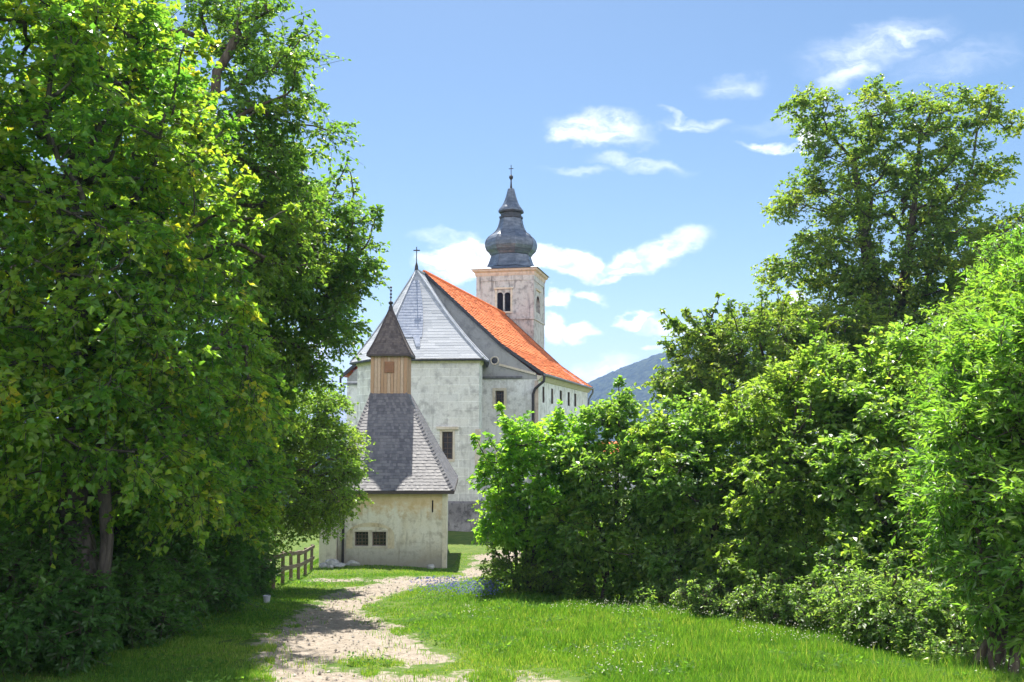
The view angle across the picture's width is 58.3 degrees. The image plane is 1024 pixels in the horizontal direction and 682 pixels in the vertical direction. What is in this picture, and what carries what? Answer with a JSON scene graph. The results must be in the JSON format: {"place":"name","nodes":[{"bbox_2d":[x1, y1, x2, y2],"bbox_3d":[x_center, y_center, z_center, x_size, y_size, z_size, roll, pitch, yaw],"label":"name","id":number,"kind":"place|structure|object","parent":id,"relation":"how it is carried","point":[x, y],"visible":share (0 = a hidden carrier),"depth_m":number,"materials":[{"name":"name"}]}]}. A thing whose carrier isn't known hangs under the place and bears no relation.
{"place":"outdoors","nodes":[
{"label":"outdoors","id":0,"kind":"place"},
{"bbox_2d":[12,411,345,533],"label":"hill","id":1,"kind":"structure","parent":0,"point":[311,465],"depth_m":402.10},
{"bbox_2d":[0,0,1023,424],"label":"sky","id":2,"kind":"structure","parent":0,"point":[640,140],"materials":[{"name":"blue"}]},
{"bbox_2d":[2,451,1023,681],"bbox_3d":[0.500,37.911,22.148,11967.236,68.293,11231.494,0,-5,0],"label":"ground","id":3,"kind":"structure","parent":0,"point":[459,542],"depth_m":16.15,"materials":[{"name":"beige soil"}]},
{"bbox_2d":[0,252,57,533],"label":"broadleaf tree","id":4,"kind":"object","parent":3,"relation":"on","point":[20,374],"depth_m":26.23,"materials":[{"name":"green plant"}]},
{"bbox_2d":[0,490,121,666],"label":"shrub","id":5,"kind":"object","parent":3,"relation":"on","point":[17,557],"visible":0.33,"depth_m":13.48,"materials":[{"name":"green plant"}]},
{"bbox_2d":[0,556,136,681],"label":"shrub","id":6,"kind":"object","parent":3,"relation":"on","point":[55,642],"visible":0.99,"depth_m":12.39,"materials":[{"name":"green plant"}]},
{"bbox_2d":[2,493,140,580],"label":"shrub","id":7,"kind":"object","parent":3,"relation":"on","point":[10,534],"depth_m":17.00,"materials":[{"name":"green plant"}]},
{"bbox_2d":[25,292,133,421],"bbox_3d":[-6.908,2.149,14.619,2.013,6.017,2.433,2,-6,-23],"label":"young tree","id":8,"kind":"object","parent":3,"relation":"on","point":[94,331],"visible":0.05,"depth_m":14.24,"materials":[{"name":"green plant"}]},
{"bbox_2d":[26,315,184,655],"bbox_3d":[-6.290,2.273,13.941,2.514,5.432,2.410,-5,-7,45],"label":"young tree","id":9,"kind":"object","parent":3,"relation":"on","point":[106,552],"visible":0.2,"depth_m":13.76,"materials":[{"name":"green plant"}]},
{"bbox_2d":[55,501,231,634],"bbox_3d":[-6.634,4.116,16.731,3.112,2.997,3.024,-5,-7,44],"label":"shrub","id":10,"kind":"object","parent":3,"relation":"on","point":[181,548],"visible":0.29,"depth_m":16.57,"materials":[{"name":"green plant"}]},
{"bbox_2d":[0,0,307,652],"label":"maple tree","id":11,"kind":"object","parent":3,"relation":"on","point":[122,204],"visible":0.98,"depth_m":13.35,"materials":[{"name":"green plant"}]},
{"bbox_2d":[110,547,199,651],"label":"shrub","id":12,"kind":"object","parent":3,"relation":"on","point":[157,611],"visible":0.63,"depth_m":14.84,"materials":[{"name":"green plant"}]},
{"bbox_2d":[0,326,319,568],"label":"maple tree","id":13,"kind":"object","parent":3,"relation":"on","point":[261,510],"visible":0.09,"depth_m":19.08,"materials":[{"name":"green plant"}]},
{"bbox_2d":[91,248,278,522],"bbox_3d":[-12.321,2.943,33.043,8.943,13.705,8.304,0,-5,0],"label":"broadleaf tree","id":14,"kind":"object","parent":3,"relation":"on","point":[178,339],"visible":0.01,"depth_m":32.85,"materials":[{"name":"green plant"}]},
{"bbox_2d":[9,0,364,454],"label":"oak tree","id":15,"kind":"object","parent":3,"relation":"on","point":[230,22],"visible":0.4,"depth_m":20.18,"materials":[{"name":"green plant"}]},
{"bbox_2d":[164,507,268,617],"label":"shrub","id":16,"kind":"object","parent":3,"relation":"on","point":[233,565],"visible":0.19,"depth_m":19.37,"materials":[{"name":"green plant"}]},
{"bbox_2d":[189,516,284,598],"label":"shrub","id":17,"kind":"object","parent":3,"relation":"on","point":[260,579],"visible":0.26,"depth_m":23.04,"materials":[{"name":"green plant"}]},
{"bbox_2d":[263,593,270,602],"bbox_3d":[-5.730,6.004,21.445,0.180,0.235,0.180,3,-6,-34],"label":"bucket","id":18,"kind":"object","parent":3,"relation":"on","point":[266,598],"visible":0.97,"depth_m":21.38,"materials":[{"name":"plastic"}]},
{"bbox_2d":[175,134,390,435],"bbox_3d":[-6.042,0.760,24.262,5.799,12.691,6.028,0,-5,0],"label":"oak tree","id":19,"kind":"object","parent":3,"relation":"on","point":[337,298],"visible":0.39,"depth_m":23.74,"materials":[{"name":"green plant"}]},
{"bbox_2d":[260,544,314,590],"bbox_3d":[-7.204,7.413,29.997,0.189,2.461,11.197,0,-5,-5],"label":"fence","id":20,"kind":"object","parent":3,"relation":"on","point":[291,566],"visible":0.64,"depth_m":30.09,"materials":[{"name":"brown wood"}]},
{"bbox_2d":[227,371,378,566],"bbox_3d":[-6.385,4.189,27.207,4.530,6.570,5.998,0,-5,0],"label":"hornbeam tree","id":21,"kind":"object","parent":3,"relation":"on","point":[324,430],"visible":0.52,"depth_m":26.62,"materials":[{"name":"green plant"}]},
{"bbox_2d":[319,562,326,567],"bbox_3d":[-7.448,8.959,36.445,0.444,0.293,0.435,0,-5,0],"label":"rock","id":22,"kind":"object","parent":3,"relation":"on","point":[321,565],"visible":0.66,"depth_m":36.30,"materials":[{"name":"grey stone"}]},
{"bbox_2d":[325,559,339,566],"bbox_3d":[-7.134,8.925,36.533,0.674,0.477,0.634,0,-5,0],"label":"rock","id":23,"kind":"object","parent":3,"relation":"on","point":[328,562],"visible":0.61,"depth_m":36.35,"materials":[{"name":"grey stone"}]},
{"bbox_2d":[333,563,345,567],"bbox_3d":[-6.819,8.883,36.241,0.482,0.229,0.313,2,-5,-17],"label":"rock","id":24,"kind":"object","parent":3,"relation":"on","point":[340,565],"visible":0.87,"depth_m":36.14,"materials":[{"name":"grey stone"}]},
{"bbox_2d":[345,560,359,565],"bbox_3d":[-6.404,8.985,36.842,0.587,0.360,0.452,0,-5,0],"label":"rock","id":25,"kind":"object","parent":3,"relation":"on","point":[353,563],"visible":0.74,"depth_m":36.69,"materials":[{"name":"grey stone"}]},
{"bbox_2d":[317,286,457,567],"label":"chapel","id":26,"kind":"structure","parent":3,"relation":"on","point":[402,520],"depth_m":37.80,"materials":[{"name":"paint"}]},
{"bbox_2d":[355,532,367,545],"bbox_3d":[-6.143,8.090,37.623,0.559,0.577,0.080,0,-5,0],"label":"window","id":27,"kind":"structure","parent":26,"relation":"in","point":[361,538],"depth_m":37.61,"materials":[{"name":"black metal"}]},
{"bbox_2d":[372,532,385,545],"bbox_3d":[-5.424,8.090,37.623,0.576,0.577,0.080,0,-5,0],"label":"window","id":28,"kind":"structure","parent":26,"relation":"in","point":[379,538],"depth_m":37.61,"materials":[{"name":"black metal"}]},
{"bbox_2d":[272,573,518,681],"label":"gravel","id":29,"kind":"structure","parent":3,"relation":"on","point":[335,650],"depth_m":15.98,"materials":[{"name":"beige gravel"}]},
{"bbox_2d":[426,564,433,568],"bbox_3d":[-3.292,9.131,36.923,0.346,0.295,0.261,0,-5,0],"label":"rock","id":30,"kind":"object","parent":3,"relation":"on","point":[430,566],"visible":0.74,"depth_m":36.87,"materials":[{"name":"grey stone"}]},
{"bbox_2d":[407,575,505,595],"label":"blue flowers","id":31,"kind":"object","parent":3,"relation":"on","point":[474,586],"visible":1,"depth_m":23.32,"materials":[{"name":"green plant"}]},
{"bbox_2d":[339,168,593,531],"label":"church","id":32,"kind":"structure","parent":3,"relation":"on","point":[481,354],"depth_m":56.84,"materials":[{"name":"paint"}]},
{"bbox_2d":[436,427,457,461],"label":"window","id":33,"kind":"structure","parent":32,"relation":"in","point":[447,434],"depth_m":51.24,"materials":[{"name":"beige stone"}]},
{"bbox_2d":[492,388,506,407],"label":"window","id":34,"kind":"structure","parent":32,"relation":"in","point":[501,393],"depth_m":56.99,"materials":[{"name":"beige stone"}]},
{"bbox_2d":[542,387,543,402],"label":"slit window","id":35,"kind":"structure","parent":32,"relation":"in","point":[542,387],"depth_m":58.62,"materials":[{"name":"grey glass"}]},
{"bbox_2d":[551,389,552,403],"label":"slit window","id":36,"kind":"structure","parent":32,"relation":"in","point":[551,389],"depth_m":61.85,"materials":[{"name":"grey glass"}]},
{"bbox_2d":[0,552,1023,681],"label":"grass","id":37,"kind":"structure","parent":3,"relation":"on","point":[717,647],"depth_m":14.13,"materials":[{"name":"green plant"}]},
{"bbox_2d":[0,577,1023,681],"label":"ground cover","id":38,"kind":"object","parent":3,"relation":"on","point":[375,658],"visible":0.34,"depth_m":14.87,"materials":[{"name":"green plant"}]},
{"bbox_2d":[466,399,604,592],"bbox_3d":[0.673,4.304,24.741,3.687,5.466,3.073,-3,-6,32],"label":"bush","id":39,"kind":"object","parent":3,"relation":"on","point":[510,505],"visible":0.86,"depth_m":24.24,"materials":[{"name":"green plant"}]},
{"bbox_2d":[473,538,603,598],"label":"shrub","id":40,"kind":"object","parent":3,"relation":"on","point":[527,576],"visible":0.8,"depth_m":23.64,"materials":[{"name":"green plant"}]},
{"bbox_2d":[562,583,576,600],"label":"weed plant","id":41,"kind":"object","parent":3,"relation":"on","point":[567,592],"visible":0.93,"depth_m":22.25,"materials":[{"name":"green plant"}]},
{"bbox_2d":[529,375,684,599],"bbox_3d":[2.589,3.917,23.711,4.309,6.134,3.913,0,-5,0],"label":"hazel shrub","id":42,"kind":"object","parent":3,"relation":"on","point":[593,508],"visible":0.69,"depth_m":23.06,"materials":[{"name":"green plant"}]},
{"bbox_2d":[602,571,616,600],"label":"weed plant","id":43,"kind":"object","parent":3,"relation":"on","point":[610,592],"visible":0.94,"depth_m":22.38,"materials":[{"name":"green plant"}]},
{"bbox_2d":[604,574,619,599],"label":"weed plant","id":44,"kind":"object","parent":3,"relation":"on","point":[611,597],"visible":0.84,"depth_m":22.40,"materials":[{"name":"green plant"}]},
{"bbox_2d":[601,441,635,488],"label":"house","id":45,"kind":"structure","parent":3,"relation":"on","point":[632,486],"depth_m":84.69,"materials":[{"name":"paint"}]},
{"bbox_2d":[645,585,657,607],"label":"weed plant","id":46,"kind":"object","parent":3,"relation":"on","point":[650,598],"visible":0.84,"depth_m":19.52,"materials":[{"name":"green plant"}]},
{"bbox_2d":[582,499,727,587],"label":"shrub","id":47,"kind":"object","parent":3,"relation":"on","point":[649,542],"depth_m":25.65,"materials":[{"name":"green plant"}]},
{"bbox_2d":[622,389,788,595],"bbox_3d":[4.732,3.923,22.735,4.166,5.481,5.019,0,-5,0],"label":"hazel shrub","id":48,"kind":"object","parent":3,"relation":"on","point":[679,512],"visible":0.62,"depth_m":21.85,"materials":[{"name":"green plant"}]},
{"bbox_2d":[625,551,834,629],"bbox_3d":[4.684,5.207,19.087,2.228,1.955,5.428,3,-6,-33],"label":"bramble shrub","id":49,"kind":"object","parent":3,"relation":"on","point":[701,595],"visible":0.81,"depth_m":18.39,"materials":[{"name":"green plant"}]},
{"bbox_2d":[463,598,1023,674],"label":"clover flowers","id":50,"kind":"object","parent":3,"relation":"on","point":[711,612],"visible":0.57,"depth_m":15.50,"materials":[{"name":"white plant"}]},
{"bbox_2d":[641,283,900,435],"bbox_3d":[9.421,3.199,32.704,9.620,10.913,6.648,0,-5,0],"label":"linden tree","id":51,"kind":"object","parent":3,"relation":"on","point":[709,366],"visible":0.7,"depth_m":31.97,"materials":[{"name":"green plant"}]},
{"bbox_2d":[726,478,839,583],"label":"shrub","id":52,"kind":"object","parent":3,"relation":"on","point":[810,541],"visible":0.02,"depth_m":24.55,"materials":[{"name":"green plant"}]},
{"bbox_2d":[777,598,794,627],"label":"weed plant","id":53,"kind":"object","parent":3,"relation":"on","point":[788,618],"visible":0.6,"depth_m":17.62,"materials":[{"name":"green plant"}]},
{"bbox_2d":[699,307,899,609],"bbox_3d":[6.447,2.655,20.973,4.596,7.224,5.064,0,-5,0],"label":"hazel shrub","id":54,"kind":"object","parent":3,"relation":"on","point":[798,496],"visible":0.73,"depth_m":20.33,"materials":[{"name":"green plant"}]},
{"bbox_2d":[798,604,807,630],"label":"weed plant","id":55,"kind":"object","parent":3,"relation":"on","point":[803,620],"visible":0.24,"depth_m":17.40,"materials":[{"name":"green plant"}]},
{"bbox_2d":[811,611,822,629],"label":"weed plant","id":56,"kind":"object","parent":3,"relation":"on","point":[818,623],"visible":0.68,"depth_m":17.24,"materials":[{"name":"green plant"}]},
{"bbox_2d":[797,314,961,600],"bbox_3d":[8.258,2.624,19.648,4.288,6.727,6.488,-2,-6,23],"label":"hazel shrub","id":57,"kind":"object","parent":3,"relation":"on","point":[878,392],"visible":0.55,"depth_m":18.92,"materials":[{"name":"green plant"}]},
{"bbox_2d":[820,489,947,587],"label":"shrub","id":58,"kind":"object","parent":3,"relation":"on","point":[824,550],"depth_m":22.95,"materials":[{"name":"green plant"}]},
{"bbox_2d":[750,73,1023,467],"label":"linden tree","id":59,"kind":"object","parent":3,"relation":"on","point":[866,273],"visible":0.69,"depth_m":36.12,"materials":[{"name":"green plant"}]},
{"bbox_2d":[888,622,907,656],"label":"weed plant","id":60,"kind":"object","parent":3,"relation":"on","point":[901,649],"visible":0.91,"depth_m":13.35,"materials":[{"name":"green plant"}]},
{"bbox_2d":[894,612,918,655],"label":"weed plant","id":61,"kind":"object","parent":3,"relation":"on","point":[902,625],"visible":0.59,"depth_m":13.48,"materials":[{"name":"green plant"}]},
{"bbox_2d":[806,550,1007,663],"bbox_3d":[6.130,4.251,14.392,2.347,2.011,3.733,0,-5,0],"label":"bramble shrub","id":62,"kind":"object","parent":3,"relation":"on","point":[874,610],"visible":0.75,"depth_m":14.16,"materials":[{"name":"green plant"}]},
{"bbox_2d":[903,633,921,653],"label":"weed plant","id":63,"kind":"object","parent":3,"relation":"on","point":[913,647],"visible":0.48,"depth_m":13.35,"materials":[{"name":"green plant"}]},
{"bbox_2d":[908,628,925,659],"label":"weed plant","id":64,"kind":"object","parent":3,"relation":"on","point":[913,650],"visible":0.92,"depth_m":12.88,"materials":[{"name":"green plant"}]},
{"bbox_2d":[924,633,939,656],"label":"weed plant","id":65,"kind":"object","parent":3,"relation":"on","point":[932,642],"visible":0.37,"depth_m":12.84,"materials":[{"name":"green plant"}]},
{"bbox_2d":[924,628,947,665],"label":"weed plant","id":66,"kind":"object","parent":3,"relation":"on","point":[932,655],"visible":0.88,"depth_m":12.29,"materials":[{"name":"green plant"}]},
{"bbox_2d":[875,219,1023,640],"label":"ash tree","id":67,"kind":"object","parent":3,"relation":"on","point":[1014,248],"visible":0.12,"depth_m":17.56,"materials":[{"name":"green plant"}]},
{"bbox_2d":[891,254,1023,673],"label":"ash tree","id":68,"kind":"object","parent":3,"relation":"on","point":[992,485],"visible":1,"depth_m":12.85,"materials":[{"name":"green plant"}]},
{"bbox_2d":[897,201,1023,392],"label":"linden tree","id":69,"kind":"object","parent":3,"relation":"on","point":[983,230],"visible":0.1,"depth_m":32.54,"materials":[{"name":"green plant"}]},
{"bbox_2d":[585,335,927,451],"bbox_3d":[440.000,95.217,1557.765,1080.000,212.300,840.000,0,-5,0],"label":"hill","id":70,"kind":"structure","parent":0,"point":[640,373],"depth_m":1412.52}
]}

